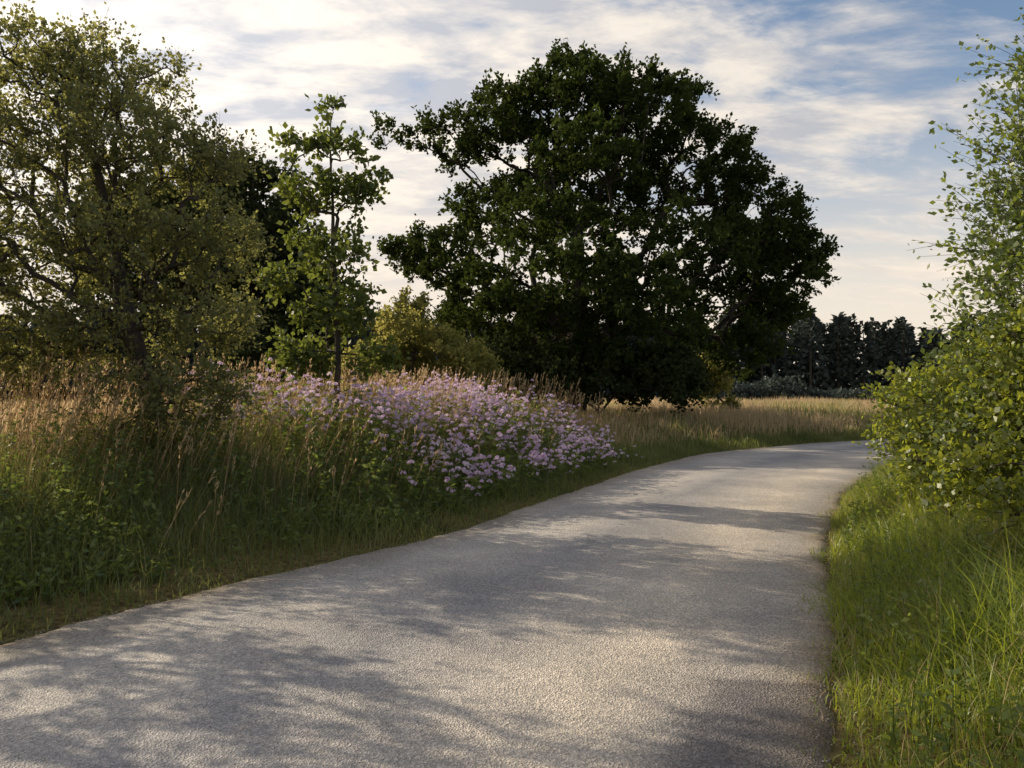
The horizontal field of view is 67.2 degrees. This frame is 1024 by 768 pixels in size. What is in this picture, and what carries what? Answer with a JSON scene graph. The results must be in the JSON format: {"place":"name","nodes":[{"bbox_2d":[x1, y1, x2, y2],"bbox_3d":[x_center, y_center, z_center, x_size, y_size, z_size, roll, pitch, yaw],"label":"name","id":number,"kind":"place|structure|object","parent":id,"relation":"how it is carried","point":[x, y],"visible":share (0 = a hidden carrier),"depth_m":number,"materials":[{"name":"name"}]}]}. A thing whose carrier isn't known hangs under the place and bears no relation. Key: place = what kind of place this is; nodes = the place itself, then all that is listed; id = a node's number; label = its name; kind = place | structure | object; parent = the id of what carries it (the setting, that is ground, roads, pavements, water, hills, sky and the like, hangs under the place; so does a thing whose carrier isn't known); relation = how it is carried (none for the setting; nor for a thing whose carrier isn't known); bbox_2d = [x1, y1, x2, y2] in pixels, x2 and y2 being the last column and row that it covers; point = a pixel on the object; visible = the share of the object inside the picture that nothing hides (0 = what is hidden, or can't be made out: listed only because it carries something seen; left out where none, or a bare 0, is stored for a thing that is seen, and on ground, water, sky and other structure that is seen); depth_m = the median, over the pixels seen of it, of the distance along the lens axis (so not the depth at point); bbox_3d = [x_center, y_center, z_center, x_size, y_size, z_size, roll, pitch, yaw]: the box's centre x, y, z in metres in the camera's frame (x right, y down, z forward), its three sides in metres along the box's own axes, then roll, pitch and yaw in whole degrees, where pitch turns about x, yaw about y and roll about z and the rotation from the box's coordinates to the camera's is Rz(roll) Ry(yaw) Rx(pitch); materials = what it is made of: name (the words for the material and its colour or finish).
{"place":"outdoors","nodes":[
{"label":"outdoors","id":0,"kind":"place"},
{"bbox_2d":[0,439,916,767],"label":"road","id":1,"kind":"structure","parent":0,"point":[652,617],"depth_m":4.67,"materials":[{"name":"grey asphalt"}]},
{"bbox_2d":[0,479,863,767],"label":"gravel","id":2,"kind":"structure","parent":1,"relation":"on","point":[579,492],"depth_m":5.62,"materials":[{"name":"grey gravel"}]},
{"bbox_2d":[0,393,1023,767],"bbox_3d":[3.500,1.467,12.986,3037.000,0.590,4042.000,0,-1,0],"label":"ground","id":3,"kind":"structure","parent":0,"point":[10,635],"depth_m":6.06,"materials":[{"name":"green plant"}]},
{"bbox_2d":[0,0,281,484],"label":"hawthorn tree","id":4,"kind":"object","parent":3,"relation":"on","point":[81,100],"visible":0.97,"depth_m":8.95,"materials":[{"name":"green plant"}]},
{"bbox_2d":[55,141,355,406],"bbox_3d":[-9.786,-3.136,25.852,9.831,9.230,7.420,0,-1,0],"label":"field maple tree","id":5,"kind":"object","parent":3,"relation":"on","point":[273,209],"visible":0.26,"depth_m":23.86,"materials":[{"name":"green plant"}]},
{"bbox_2d":[202,321,343,400],"bbox_3d":[-7.172,-0.225,24.125,4.601,3.745,4.800,0,-1,0],"label":"hawthorn bush","id":6,"kind":"object","parent":3,"relation":"on","point":[245,354],"visible":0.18,"depth_m":22.62,"materials":[{"name":"green plant"}]},
{"bbox_2d":[246,92,411,446],"bbox_3d":[-2.873,-1.664,12.216,2.580,5.983,1.635,0,-1,0],"label":"sycamore sapling","id":7,"kind":"object","parent":3,"relation":"on","point":[327,141],"visible":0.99,"depth_m":12.09,"materials":[{"name":"green plant"}]},
{"bbox_2d":[50,357,642,518],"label":"pink wildflowers","id":8,"kind":"object","parent":3,"relation":"on","point":[536,458],"visible":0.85,"depth_m":11.62,"materials":[{"name":"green plant"}]},
{"bbox_2d":[327,284,509,399],"bbox_3d":[-2.353,-0.478,19.528,4.593,4.163,4.536,0,-1,0],"label":"hawthorn bush","id":9,"kind":"object","parent":3,"relation":"on","point":[474,357],"visible":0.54,"depth_m":19.20,"materials":[{"name":"green plant"}]},
{"bbox_2d":[0,337,919,571],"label":"dry meadow grass","id":10,"kind":"structure","parent":3,"relation":"on","point":[11,409],"depth_m":11.58,"materials":[{"name":"beige plant"}]},
{"bbox_2d":[0,305,1012,400],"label":"distant forest","id":11,"kind":"object","parent":3,"relation":"on","point":[840,346],"visible":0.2,"depth_m":95.26,"materials":[{"name":"green plant"}]},
{"bbox_2d":[0,401,1023,767],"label":"roadside weeds","id":12,"kind":"object","parent":3,"relation":"on","point":[1002,711],"visible":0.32,"depth_m":6.90,"materials":[{"name":"green plant"}]},
{"bbox_2d":[476,326,717,419],"bbox_3d":[2.661,-0.148,26.906,8.872,3.650,4.824,0,-1,0],"label":"hawthorn bush","id":13,"kind":"object","parent":3,"relation":"on","point":[677,376],"visible":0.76,"depth_m":25.83,"materials":[{"name":"green plant"}]},
{"bbox_2d":[366,37,842,416],"bbox_3d":[3.735,-6.012,30.657,16.511,15.297,14.548,0,-1,-39],"label":"oak tree","id":14,"kind":"object","parent":3,"relation":"on","point":[729,227],"visible":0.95,"depth_m":28.10,"materials":[{"name":"green plant"}]},
{"bbox_2d":[689,352,743,411],"bbox_3d":[8.888,0.181,33.903,2.772,3.506,3.562,0,-1,0],"label":"hawthorn bush","id":15,"kind":"object","parent":3,"relation":"on","point":[723,381],"visible":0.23,"depth_m":33.21,"materials":[{"name":"green plant"}]},
{"bbox_2d":[668,373,901,401],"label":"distant hedgerow","id":16,"kind":"object","parent":3,"relation":"on","point":[770,387],"visible":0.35,"depth_m":66.70,"materials":[{"name":"green plant"}]},
{"bbox_2d":[782,445,1023,767],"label":"roadside grass","id":17,"kind":"structure","parent":3,"relation":"on","point":[1001,686],"depth_m":4.41,"materials":[{"name":"green plant"}]},
{"bbox_2d":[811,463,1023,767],"bbox_3d":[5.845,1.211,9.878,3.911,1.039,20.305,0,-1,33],"label":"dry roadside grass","id":18,"kind":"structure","parent":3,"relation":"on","point":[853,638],"depth_m":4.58,"materials":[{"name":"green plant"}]},
{"bbox_2d":[851,303,1023,549],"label":"bramble hedge","id":19,"kind":"object","parent":3,"relation":"on","point":[954,456],"visible":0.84,"depth_m":7.44,"materials":[{"name":"green plant"}]},
{"bbox_2d":[870,7,1023,499],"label":"hawthorn tree","id":20,"kind":"object","parent":3,"relation":"on","point":[1008,253],"visible":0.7,"depth_m":8.23,"materials":[{"name":"green plant"}]},
{"bbox_2d":[0,0,1023,387],"label":"sky","id":21,"kind":"structure","parent":0,"point":[842,97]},
{"bbox_2d":[345,397,903,491],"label":"meadow grass","id":22,"kind":"structure","parent":0,"point":[778,407],"depth_m":24.69,"materials":[{"name":"plant"}]}
]}

